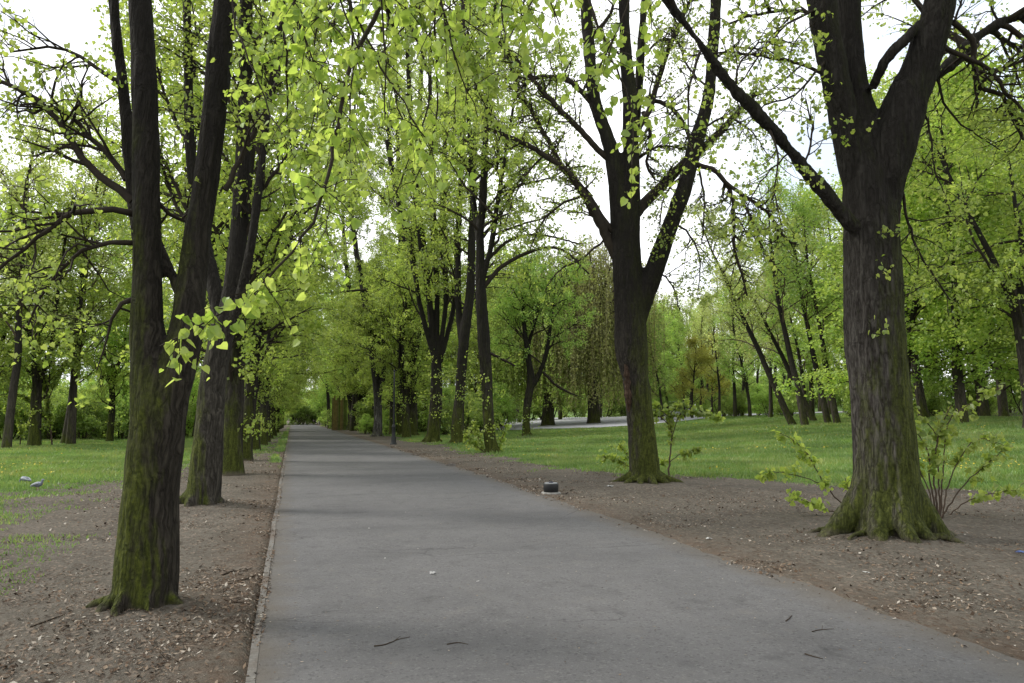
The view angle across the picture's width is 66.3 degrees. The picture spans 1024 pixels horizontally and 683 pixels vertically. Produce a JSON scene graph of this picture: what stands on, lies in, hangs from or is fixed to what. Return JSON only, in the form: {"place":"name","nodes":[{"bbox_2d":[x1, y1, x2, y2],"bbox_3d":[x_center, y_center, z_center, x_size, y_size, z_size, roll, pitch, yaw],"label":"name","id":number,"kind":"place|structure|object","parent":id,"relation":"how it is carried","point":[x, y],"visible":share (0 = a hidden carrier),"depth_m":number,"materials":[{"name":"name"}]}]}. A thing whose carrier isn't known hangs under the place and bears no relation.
{"place":"outdoors","nodes":[
{"label":"outdoors","id":0,"kind":"place"},
{"bbox_2d":[0,400,1023,682],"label":"ground","id":1,"kind":"structure","parent":0,"point":[828,566],"depth_m":8.36,"materials":[{"name":"soil"}]},
{"bbox_2d":[0,392,29,439],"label":"understorey shrub","id":2,"kind":"object","parent":1,"relation":"on","point":[2,422],"visible":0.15,"depth_m":46.52,"materials":[{"name":"green plant"}]},
{"bbox_2d":[1,393,64,439],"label":"understorey shrub","id":3,"kind":"object","parent":1,"relation":"on","point":[45,433],"visible":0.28,"depth_m":47.50,"materials":[{"name":"green plant"}]},
{"bbox_2d":[0,158,69,430],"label":"woodland tree","id":4,"kind":"object","parent":1,"relation":"on","point":[38,168],"visible":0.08,"depth_m":46.54,"materials":[{"name":"green plant"}]},
{"bbox_2d":[0,306,83,444],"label":"linden sapling","id":5,"kind":"object","parent":1,"relation":"on","point":[48,413],"visible":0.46,"depth_m":38.53,"materials":[{"name":"plant"}]},
{"bbox_2d":[0,92,95,447],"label":"woodland tree","id":6,"kind":"object","parent":1,"relation":"on","point":[7,439],"visible":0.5,"depth_m":35.67,"materials":[{"name":"green plant"}]},
{"bbox_2d":[0,194,102,412],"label":"linden tree","id":7,"kind":"object","parent":1,"relation":"on","point":[3,335],"visible":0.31,"depth_m":37.03,"materials":[{"name":"green plant"}]},
{"bbox_2d":[0,160,129,445],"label":"linden tree","id":8,"kind":"object","parent":1,"relation":"on","point":[37,396],"visible":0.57,"depth_m":38.21,"materials":[{"name":"green plant"}]},
{"bbox_2d":[44,386,87,438],"bbox_3d":[-28.310,4.946,49.162,5.227,4.505,3.816,-2,-5,26],"label":"understorey shrub","id":9,"kind":"object","parent":1,"relation":"on","point":[63,397],"visible":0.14,"depth_m":48.07,"materials":[{"name":"green plant"}]},
{"bbox_2d":[14,142,131,443],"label":"woodland tree","id":10,"kind":"object","parent":1,"relation":"on","point":[63,437],"visible":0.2,"depth_m":41.69,"materials":[{"name":"green plant"}]},
{"bbox_2d":[28,73,131,443],"bbox_3d":[-22.245,-4.075,40.616,5.290,19.425,5.775,0,-5,2],"label":"woodland tree","id":11,"kind":"object","parent":1,"relation":"on","point":[71,425],"visible":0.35,"depth_m":40.28,"materials":[{"name":"green plant"}]},
{"bbox_2d":[33,180,132,396],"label":"woodland tree","id":12,"kind":"object","parent":1,"relation":"on","point":[111,341],"visible":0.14,"depth_m":43.84,"materials":[{"name":"green plant"}]},
{"bbox_2d":[54,389,128,438],"bbox_3d":[-26.111,5.017,48.827,3.498,4.130,4.791,-2,-5,20],"label":"understorey shrub","id":13,"kind":"object","parent":1,"relation":"on","point":[88,421],"visible":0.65,"depth_m":47.93,"materials":[{"name":"green plant"}]},
{"bbox_2d":[42,250,168,441],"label":"linden tree","id":14,"kind":"object","parent":1,"relation":"on","point":[112,378],"visible":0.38,"depth_m":44.18,"materials":[{"name":"green plant"}]},
{"bbox_2d":[96,380,129,438],"bbox_3d":[-24.811,4.453,49.913,4.005,4.329,5.143,2,-5,-19],"label":"understorey shrub","id":15,"kind":"object","parent":1,"relation":"on","point":[124,404],"visible":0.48,"depth_m":49.15,"materials":[{"name":"green plant"}]},
{"bbox_2d":[0,0,329,616],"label":"linden tree","id":16,"kind":"object","parent":1,"relation":"on","point":[146,570],"visible":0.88,"depth_m":6.23,"materials":[{"name":"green plant"}]},
{"bbox_2d":[115,174,231,373],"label":"woodland tree","id":17,"kind":"object","parent":1,"relation":"on","point":[127,330],"visible":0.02,"depth_m":45.64,"materials":[{"name":"green plant"}]},
{"bbox_2d":[185,377,199,435],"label":"understorey shrub","id":18,"kind":"object","parent":1,"relation":"on","point":[189,425],"visible":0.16,"depth_m":55.48,"materials":[{"name":"green plant"}]},
{"bbox_2d":[37,0,371,475],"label":"linden tree","id":19,"kind":"object","parent":1,"relation":"on","point":[234,422],"visible":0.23,"depth_m":19.45,"materials":[{"name":"green plant"}]},
{"bbox_2d":[95,0,393,506],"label":"linden tree","id":20,"kind":"object","parent":1,"relation":"on","point":[204,484],"visible":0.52,"depth_m":12.83,"materials":[{"name":"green plant"}]},
{"bbox_2d":[103,74,386,460],"bbox_3d":[-8.752,-3.207,25.678,8.384,14.670,8.444,3,-6,-28],"label":"linden tree","id":21,"kind":"object","parent":1,"relation":"on","point":[251,394],"visible":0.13,"depth_m":25.39,"materials":[{"name":"green plant"}]},
{"bbox_2d":[174,165,345,450],"bbox_3d":[-10.432,-1.353,32.119,7.048,12.210,7.448,2,-5,-18],"label":"linden tree","id":22,"kind":"object","parent":1,"relation":"on","point":[280,364],"visible":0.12,"depth_m":32.37,"materials":[{"name":"green plant"}]},
{"bbox_2d":[245,437,288,682],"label":"kerb","id":23,"kind":"structure","parent":1,"relation":"on","point":[253,662],"depth_m":6.31,"materials":[{"name":"concrete"}]},
{"bbox_2d":[207,199,332,445],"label":"linden tree","id":24,"kind":"object","parent":1,"relation":"on","point":[264,405],"visible":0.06,"depth_m":38.86,"materials":[{"name":"green plant"}]},
{"bbox_2d":[206,212,349,441],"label":"linden tree","id":25,"kind":"object","parent":1,"relation":"on","point":[283,389],"visible":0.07,"depth_m":45.23,"materials":[{"name":"green plant"}]},
{"bbox_2d":[287,391,319,424],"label":"understorey shrub","id":26,"kind":"object","parent":1,"relation":"on","point":[307,413],"visible":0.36,"depth_m":155.23,"materials":[{"name":"green plant"}]},
{"bbox_2d":[270,245,354,438],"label":"linden tree","id":27,"kind":"object","parent":1,"relation":"on","point":[278,405],"visible":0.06,"depth_m":51.63,"materials":[{"name":"green plant"}]},
{"bbox_2d":[303,378,341,426],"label":"understorey shrub","id":28,"kind":"object","parent":1,"relation":"on","point":[321,401],"visible":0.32,"depth_m":111.11,"materials":[{"name":"green plant"}]},
{"bbox_2d":[316,281,348,428],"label":"woodland tree","id":29,"kind":"object","parent":1,"relation":"on","point":[325,376],"visible":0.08,"depth_m":91.91,"materials":[{"name":"green plant"}]},
{"bbox_2d":[318,272,356,429],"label":"linden tree","id":30,"kind":"object","parent":1,"relation":"on","point":[349,398],"visible":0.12,"depth_m":81.81,"materials":[{"name":"green plant"}]},
{"bbox_2d":[332,396,346,429],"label":"board screen","id":31,"kind":"object","parent":1,"relation":"on","point":[339,421],"visible":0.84,"depth_m":85.06,"materials":[{"name":"brown wood"}]},
{"bbox_2d":[322,191,382,430],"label":"linden tree","id":32,"kind":"object","parent":1,"relation":"on","point":[357,396],"visible":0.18,"depth_m":76.44,"materials":[{"name":"green plant"}]},
{"bbox_2d":[320,291,386,417],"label":"linden tree","id":33,"kind":"object","parent":1,"relation":"on","point":[350,389],"visible":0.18,"depth_m":75.77,"materials":[{"name":"green plant"}]},
{"bbox_2d":[325,128,418,436],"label":"linden tree","id":34,"kind":"object","parent":1,"relation":"on","point":[377,380],"visible":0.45,"depth_m":53.90,"materials":[{"name":"green plant"}]},
{"bbox_2d":[348,394,395,433],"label":"understorey shrub","id":35,"kind":"object","parent":1,"relation":"on","point":[368,410],"visible":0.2,"depth_m":68.46,"materials":[{"name":"green plant"}]},
{"bbox_2d":[325,279,423,432],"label":"linden tree","id":36,"kind":"object","parent":1,"relation":"on","point":[361,390],"visible":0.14,"depth_m":69.19,"materials":[{"name":"green plant"}]},
{"bbox_2d":[342,266,433,434],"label":"linden tree","id":37,"kind":"object","parent":1,"relation":"on","point":[366,364],"visible":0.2,"depth_m":59.68,"materials":[{"name":"green plant"}]},
{"bbox_2d":[315,12,475,435],"bbox_3d":[-8.102,-8.907,53.796,10.694,31.545,7.421,2,-5,-26],"label":"linden tree","id":38,"kind":"object","parent":1,"relation":"on","point":[413,410],"visible":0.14,"depth_m":54.26,"materials":[{"name":"green plant"}]},
{"bbox_2d":[361,69,441,434],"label":"linden tree","id":39,"kind":"object","parent":1,"relation":"on","point":[397,404],"visible":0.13,"depth_m":57.52,"materials":[{"name":"green plant"}]},
{"bbox_2d":[347,230,462,437],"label":"linden tree","id":40,"kind":"object","parent":1,"relation":"on","point":[402,296],"visible":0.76,"depth_m":51.46,"materials":[{"name":"green plant"}]},
{"bbox_2d":[356,289,457,418],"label":"woodland tree","id":41,"kind":"object","parent":1,"relation":"on","point":[371,398],"visible":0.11,"depth_m":66.16,"materials":[{"name":"green plant"}]},
{"bbox_2d":[159,0,703,389],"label":"linden tree","id":42,"kind":"object","parent":1,"relation":"on","point":[314,13],"visible":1,"depth_m":4.67,"materials":[{"name":"green plant"}]},
{"bbox_2d":[353,0,515,442],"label":"linden tree","id":43,"kind":"object","parent":1,"relation":"on","point":[437,343],"visible":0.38,"depth_m":41.67,"materials":[{"name":"green plant"}]},
{"bbox_2d":[417,384,471,434],"bbox_3d":[-4.862,5.161,57.947,5.143,4.329,4.005,3,-6,-31],"label":"understorey shrub","id":44,"kind":"object","parent":1,"relation":"on","point":[450,397],"visible":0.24,"depth_m":57.30,"materials":[{"name":"green plant"}]},
{"bbox_2d":[418,288,477,431],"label":"linden tree","id":45,"kind":"object","parent":1,"relation":"on","point":[423,429],"visible":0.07,"depth_m":69.80,"materials":[{"name":"green plant"}]},
{"bbox_2d":[426,392,482,432],"bbox_3d":[-3.732,5.691,56.758,3.498,4.130,4.791,-3,-6,32],"label":"understorey shrub","id":46,"kind":"object","parent":1,"relation":"on","point":[447,421],"visible":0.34,"depth_m":56.33,"materials":[{"name":"green plant"}]},
{"bbox_2d":[396,0,532,443],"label":"linden tree","id":47,"kind":"object","parent":1,"relation":"on","point":[463,323],"visible":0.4,"depth_m":38.94,"materials":[{"name":"green plant"}]},
{"bbox_2d":[446,235,508,428],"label":"woodland tree","id":48,"kind":"object","parent":1,"relation":"on","point":[474,307],"visible":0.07,"depth_m":73.22,"materials":[{"name":"green plant"}]},
{"bbox_2d":[448,300,507,398],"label":"woodland tree","id":49,"kind":"object","parent":1,"relation":"on","point":[474,343],"visible":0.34,"depth_m":63.52,"materials":[{"name":"green plant"}]},
{"bbox_2d":[463,420,511,450],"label":"basal shoots","id":50,"kind":"object","parent":1,"relation":"on","point":[476,444],"visible":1,"depth_m":29.26,"materials":[{"name":"green plant"}]},
{"bbox_2d":[385,0,602,452],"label":"linden tree","id":51,"kind":"object","parent":1,"relation":"on","point":[480,215],"visible":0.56,"depth_m":29.67,"materials":[{"name":"green plant"}]},
{"bbox_2d":[476,380,522,429],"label":"understorey shrub","id":52,"kind":"object","parent":1,"relation":"on","point":[506,406],"visible":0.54,"depth_m":67.61,"materials":[{"name":"green plant"}]},
{"bbox_2d":[433,268,577,425],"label":"weeping willow","id":53,"kind":"object","parent":1,"relation":"on","point":[471,384],"visible":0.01,"depth_m":79.28,"materials":[{"name":"green plant"}]},
{"bbox_2d":[0,405,1023,595],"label":"grass","id":54,"kind":"structure","parent":1,"relation":"on","point":[86,460],"depth_m":26.53,"materials":[{"name":"green plant"}]},
{"bbox_2d":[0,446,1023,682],"bbox_3d":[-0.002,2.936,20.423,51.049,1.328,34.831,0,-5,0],"label":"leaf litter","id":55,"kind":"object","parent":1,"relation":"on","point":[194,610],"visible":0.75,"depth_m":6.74,"materials":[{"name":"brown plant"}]},
{"bbox_2d":[477,236,602,435],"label":"linden tree","id":56,"kind":"object","parent":1,"relation":"on","point":[537,307],"visible":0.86,"depth_m":50.99,"materials":[{"name":"green plant"}]},
{"bbox_2d":[476,248,617,425],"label":"weeping willow","id":57,"kind":"object","parent":1,"relation":"on","point":[513,375],"visible":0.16,"depth_m":71.25,"materials":[{"name":"green plant"}]},
{"bbox_2d":[555,389,607,417],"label":"understorey shrub","id":58,"kind":"object","parent":1,"relation":"on","point":[581,411],"visible":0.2,"depth_m":108.86,"materials":[{"name":"green plant"}]},
{"bbox_2d":[518,231,671,423],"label":"weeping willow","id":59,"kind":"object","parent":1,"relation":"on","point":[600,331],"visible":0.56,"depth_m":68.02,"materials":[{"name":"green plant"}]},
{"bbox_2d":[596,436,671,470],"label":"basal shoots","id":60,"kind":"object","parent":1,"relation":"on","point":[621,448],"visible":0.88,"depth_m":19.57,"materials":[{"name":"green plant"}]},
{"bbox_2d":[583,293,697,407],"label":"weeping willow","id":61,"kind":"object","parent":1,"relation":"on","point":[680,321],"visible":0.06,"depth_m":89.52,"materials":[{"name":"green plant"}]},
{"bbox_2d":[465,0,819,484],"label":"linden tree","id":62,"kind":"object","parent":1,"relation":"on","point":[636,284],"visible":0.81,"depth_m":16.69,"materials":[{"name":"green plant"}]},
{"bbox_2d":[478,411,841,429],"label":"drive","id":63,"kind":"structure","parent":1,"relation":"on","point":[576,422],"depth_m":74.05,"materials":[{"name":"asphalt"}]},
{"bbox_2d":[646,313,678,419],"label":"woodland tree","id":64,"kind":"object","parent":1,"relation":"on","point":[665,371],"visible":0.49,"depth_m":69.98,"materials":[{"name":"green plant"}]},
{"bbox_2d":[647,299,686,408],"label":"woodland tree","id":65,"kind":"object","parent":1,"relation":"on","point":[665,333],"visible":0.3,"depth_m":83.77,"materials":[{"name":"green plant"}]},
{"bbox_2d":[657,308,705,417],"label":"woodland tree","id":66,"kind":"object","parent":1,"relation":"on","point":[675,335],"visible":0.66,"depth_m":78.87,"materials":[{"name":"green plant"}]},
{"bbox_2d":[652,398,725,475],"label":"linden sapling","id":67,"kind":"object","parent":1,"relation":"on","point":[678,406],"visible":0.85,"depth_m":18.82,"materials":[{"name":"green plant"}]},
{"bbox_2d":[666,332,714,417],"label":"woodland tree","id":68,"kind":"object","parent":1,"relation":"on","point":[687,382],"visible":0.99,"depth_m":73.67,"materials":[{"name":"green plant"}]},
{"bbox_2d":[680,294,718,411],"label":"woodland tree","id":69,"kind":"object","parent":1,"relation":"on","point":[701,324],"visible":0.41,"depth_m":84.52,"materials":[{"name":"green plant"}]},
{"bbox_2d":[690,331,732,415],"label":"woodland tree","id":70,"kind":"object","parent":1,"relation":"on","point":[713,380],"visible":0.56,"depth_m":79.61,"materials":[{"name":"green plant"}]},
{"bbox_2d":[694,291,737,415],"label":"woodland tree","id":71,"kind":"object","parent":1,"relation":"on","point":[708,318],"visible":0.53,"depth_m":76.33,"materials":[{"name":"green plant"}]},
{"bbox_2d":[713,389,747,415],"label":"understorey shrub","id":72,"kind":"object","parent":1,"relation":"on","point":[742,408],"visible":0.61,"depth_m":79.67,"materials":[{"name":"green plant"}]},
{"bbox_2d":[709,249,757,416],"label":"woodland tree","id":73,"kind":"object","parent":1,"relation":"on","point":[734,390],"visible":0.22,"depth_m":69.89,"materials":[{"name":"green plant"}]},
{"bbox_2d":[684,202,796,424],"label":"woodland tree","id":74,"kind":"object","parent":1,"relation":"on","point":[788,416],"visible":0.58,"depth_m":46.03,"materials":[{"name":"green plant"}]},
{"bbox_2d":[708,282,773,416],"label":"woodland tree","id":75,"kind":"object","parent":1,"relation":"on","point":[728,369],"visible":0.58,"depth_m":67.99,"materials":[{"name":"green plant"}]},
{"bbox_2d":[488,0,1023,543],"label":"linden tree","id":76,"kind":"object","parent":1,"relation":"on","point":[886,496],"visible":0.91,"depth_m":9.47,"materials":[{"name":"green plant"}]},
{"bbox_2d":[745,382,768,414],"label":"understorey shrub","id":77,"kind":"object","parent":1,"relation":"on","point":[758,387],"visible":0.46,"depth_m":77.62,"materials":[{"name":"green plant"}]},
{"bbox_2d":[717,235,816,420],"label":"woodland tree","id":78,"kind":"object","parent":1,"relation":"on","point":[809,411],"visible":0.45,"depth_m":50.72,"materials":[{"name":"green plant"}]},
{"bbox_2d":[739,246,805,416],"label":"woodland tree","id":79,"kind":"object","parent":1,"relation":"on","point":[770,413],"visible":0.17,"depth_m":61.77,"materials":[{"name":"green plant"}]},
{"bbox_2d":[752,383,793,415],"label":"understorey shrub","id":80,"kind":"object","parent":1,"relation":"on","point":[764,401],"visible":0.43,"depth_m":69.92,"materials":[{"name":"green plant"}]},
{"bbox_2d":[732,154,833,424],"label":"woodland tree","id":81,"kind":"object","parent":1,"relation":"on","point":[781,309],"visible":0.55,"depth_m":44.51,"materials":[{"name":"green plant"}]},
{"bbox_2d":[773,389,798,416],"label":"understorey shrub","id":82,"kind":"object","parent":1,"relation":"on","point":[793,407],"visible":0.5,"depth_m":63.35,"materials":[{"name":"green plant"}]},
{"bbox_2d":[751,254,827,416],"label":"woodland tree","id":83,"kind":"object","parent":1,"relation":"on","point":[777,357],"visible":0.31,"depth_m":58.66,"materials":[{"name":"green plant"}]},
{"bbox_2d":[751,430,850,512],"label":"basal shoots","id":84,"kind":"object","parent":1,"relation":"on","point":[794,494],"visible":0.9,"depth_m":11.74,"materials":[{"name":"green plant"}]},
{"bbox_2d":[762,176,842,422],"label":"woodland tree","id":85,"kind":"object","parent":1,"relation":"on","point":[823,400],"visible":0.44,"depth_m":45.62,"materials":[{"name":"green plant"}]},
{"bbox_2d":[763,177,846,387],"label":"woodland tree","id":86,"kind":"object","parent":1,"relation":"on","point":[815,197],"visible":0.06,"depth_m":66.16,"materials":[{"name":"green plant"}]},
{"bbox_2d":[773,182,842,423],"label":"woodland tree","id":87,"kind":"object","parent":1,"relation":"on","point":[832,401],"visible":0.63,"depth_m":45.01,"materials":[{"name":"green plant"}]},
{"bbox_2d":[787,194,837,414],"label":"woodland tree","id":88,"kind":"object","parent":1,"relation":"on","point":[811,404],"visible":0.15,"depth_m":65.75,"materials":[{"name":"green plant"}]},
{"bbox_2d":[800,72,968,417],"bbox_3d":[23.669,-6.046,47.772,8.324,22.290,8.943,4,-6,-39],"label":"woodland tree","id":89,"kind":"object","parent":1,"relation":"on","point":[921,402],"visible":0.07,"depth_m":46.13,"materials":[{"name":"green plant"}]},
{"bbox_2d":[773,97,1017,402],"bbox_3d":[19.640,-4.179,39.599,12.860,17.369,10.986,-4,-7,42],"label":"woodland tree","id":90,"kind":"object","parent":1,"relation":"on","point":[925,342],"visible":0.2,"depth_m":38.50,"materials":[{"name":"green plant"}]},
{"bbox_2d":[779,105,1011,387],"bbox_3d":[25.908,-5.802,52.030,15.563,22.491,15.187,-3,-6,35],"label":"woodland tree","id":91,"kind":"object","parent":1,"relation":"on","point":[835,306],"visible":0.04,"depth_m":52.85,"materials":[{"name":"green plant"}]},
{"bbox_2d":[788,87,1021,415],"bbox_3d":[28.357,-6.668,56.597,15.930,25.185,18.648,-1,-5,14],"label":"woodland tree","id":92,"kind":"object","parent":1,"relation":"on","point":[930,106],"visible":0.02,"depth_m":54.65,"materials":[{"name":"green plant"}]},
{"bbox_2d":[814,27,1023,422],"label":"woodland tree","id":93,"kind":"object","parent":1,"relation":"on","point":[958,384],"visible":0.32,"depth_m":35.84,"materials":[{"name":"green plant"}]},
{"bbox_2d":[911,374,946,416],"bbox_3d":[25.952,3.878,50.209,3.180,3.754,4.356,2,-5,-18],"label":"understorey shrub","id":94,"kind":"object","parent":1,"relation":"on","point":[934,403],"visible":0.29,"depth_m":49.06,"materials":[{"name":"green plant"}]},
{"bbox_2d":[920,359,971,415],"bbox_3d":[29.299,3.287,54.114,4.369,4.722,5.611,-1,-5,16],"label":"understorey shrub","id":95,"kind":"object","parent":1,"relation":"on","point":[946,394],"visible":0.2,"depth_m":53.33,"materials":[{"name":"green plant"}]},
{"bbox_2d":[887,13,1023,427],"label":"linden tree","id":96,"kind":"object","parent":1,"relation":"on","point":[1012,293],"visible":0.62,"depth_m":31.58,"materials":[{"name":"green plant"}]},
{"bbox_2d":[907,132,1023,416],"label":"woodland tree","id":97,"kind":"object","parent":1,"relation":"on","point":[1003,407],"visible":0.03,"depth_m":43.93,"materials":[{"name":"green plant"}]},
{"bbox_2d":[908,66,1023,394],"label":"woodland tree","id":98,"kind":"object","parent":1,"relation":"on","point":[945,384],"visible":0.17,"depth_m":36.97,"materials":[{"name":"green plant"}]},
{"bbox_2d":[930,77,1004,415],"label":"woodland tree","id":99,"kind":"object","parent":1,"relation":"on","point":[983,408],"depth_m":49.85,"materials":[{"name":"green plant"}]},
{"bbox_2d":[912,382,1023,518],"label":"basal shoots","id":100,"kind":"object","parent":1,"relation":"on","point":[940,435],"visible":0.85,"depth_m":11.74,"materials":[{"name":"green plant"}]},
{"bbox_2d":[964,376,1019,415],"bbox_3d":[34.588,4.213,57.474,5.227,4.505,3.816,2,-5,-22],"label":"understorey shrub","id":101,"kind":"object","parent":1,"relation":"on","point":[992,402],"visible":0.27,"depth_m":56.79,"materials":[{"name":"green plant"}]},
{"bbox_2d":[986,374,1022,414],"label":"understorey shrub","id":102,"kind":"object","parent":1,"relation":"on","point":[1015,400],"visible":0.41,"depth_m":50.43,"materials":[{"name":"green plant"}]},
{"bbox_2d":[0,0,1023,398],"label":"sky","id":103,"kind":"structure","parent":0,"point":[60,21],"materials":[{"name":"white"}]},
{"bbox_2d":[255,424,1023,682],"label":"path","id":104,"kind":"structure","parent":0,"point":[513,572],"depth_m":6.51,"materials":[{"name":"grey asphalt"}]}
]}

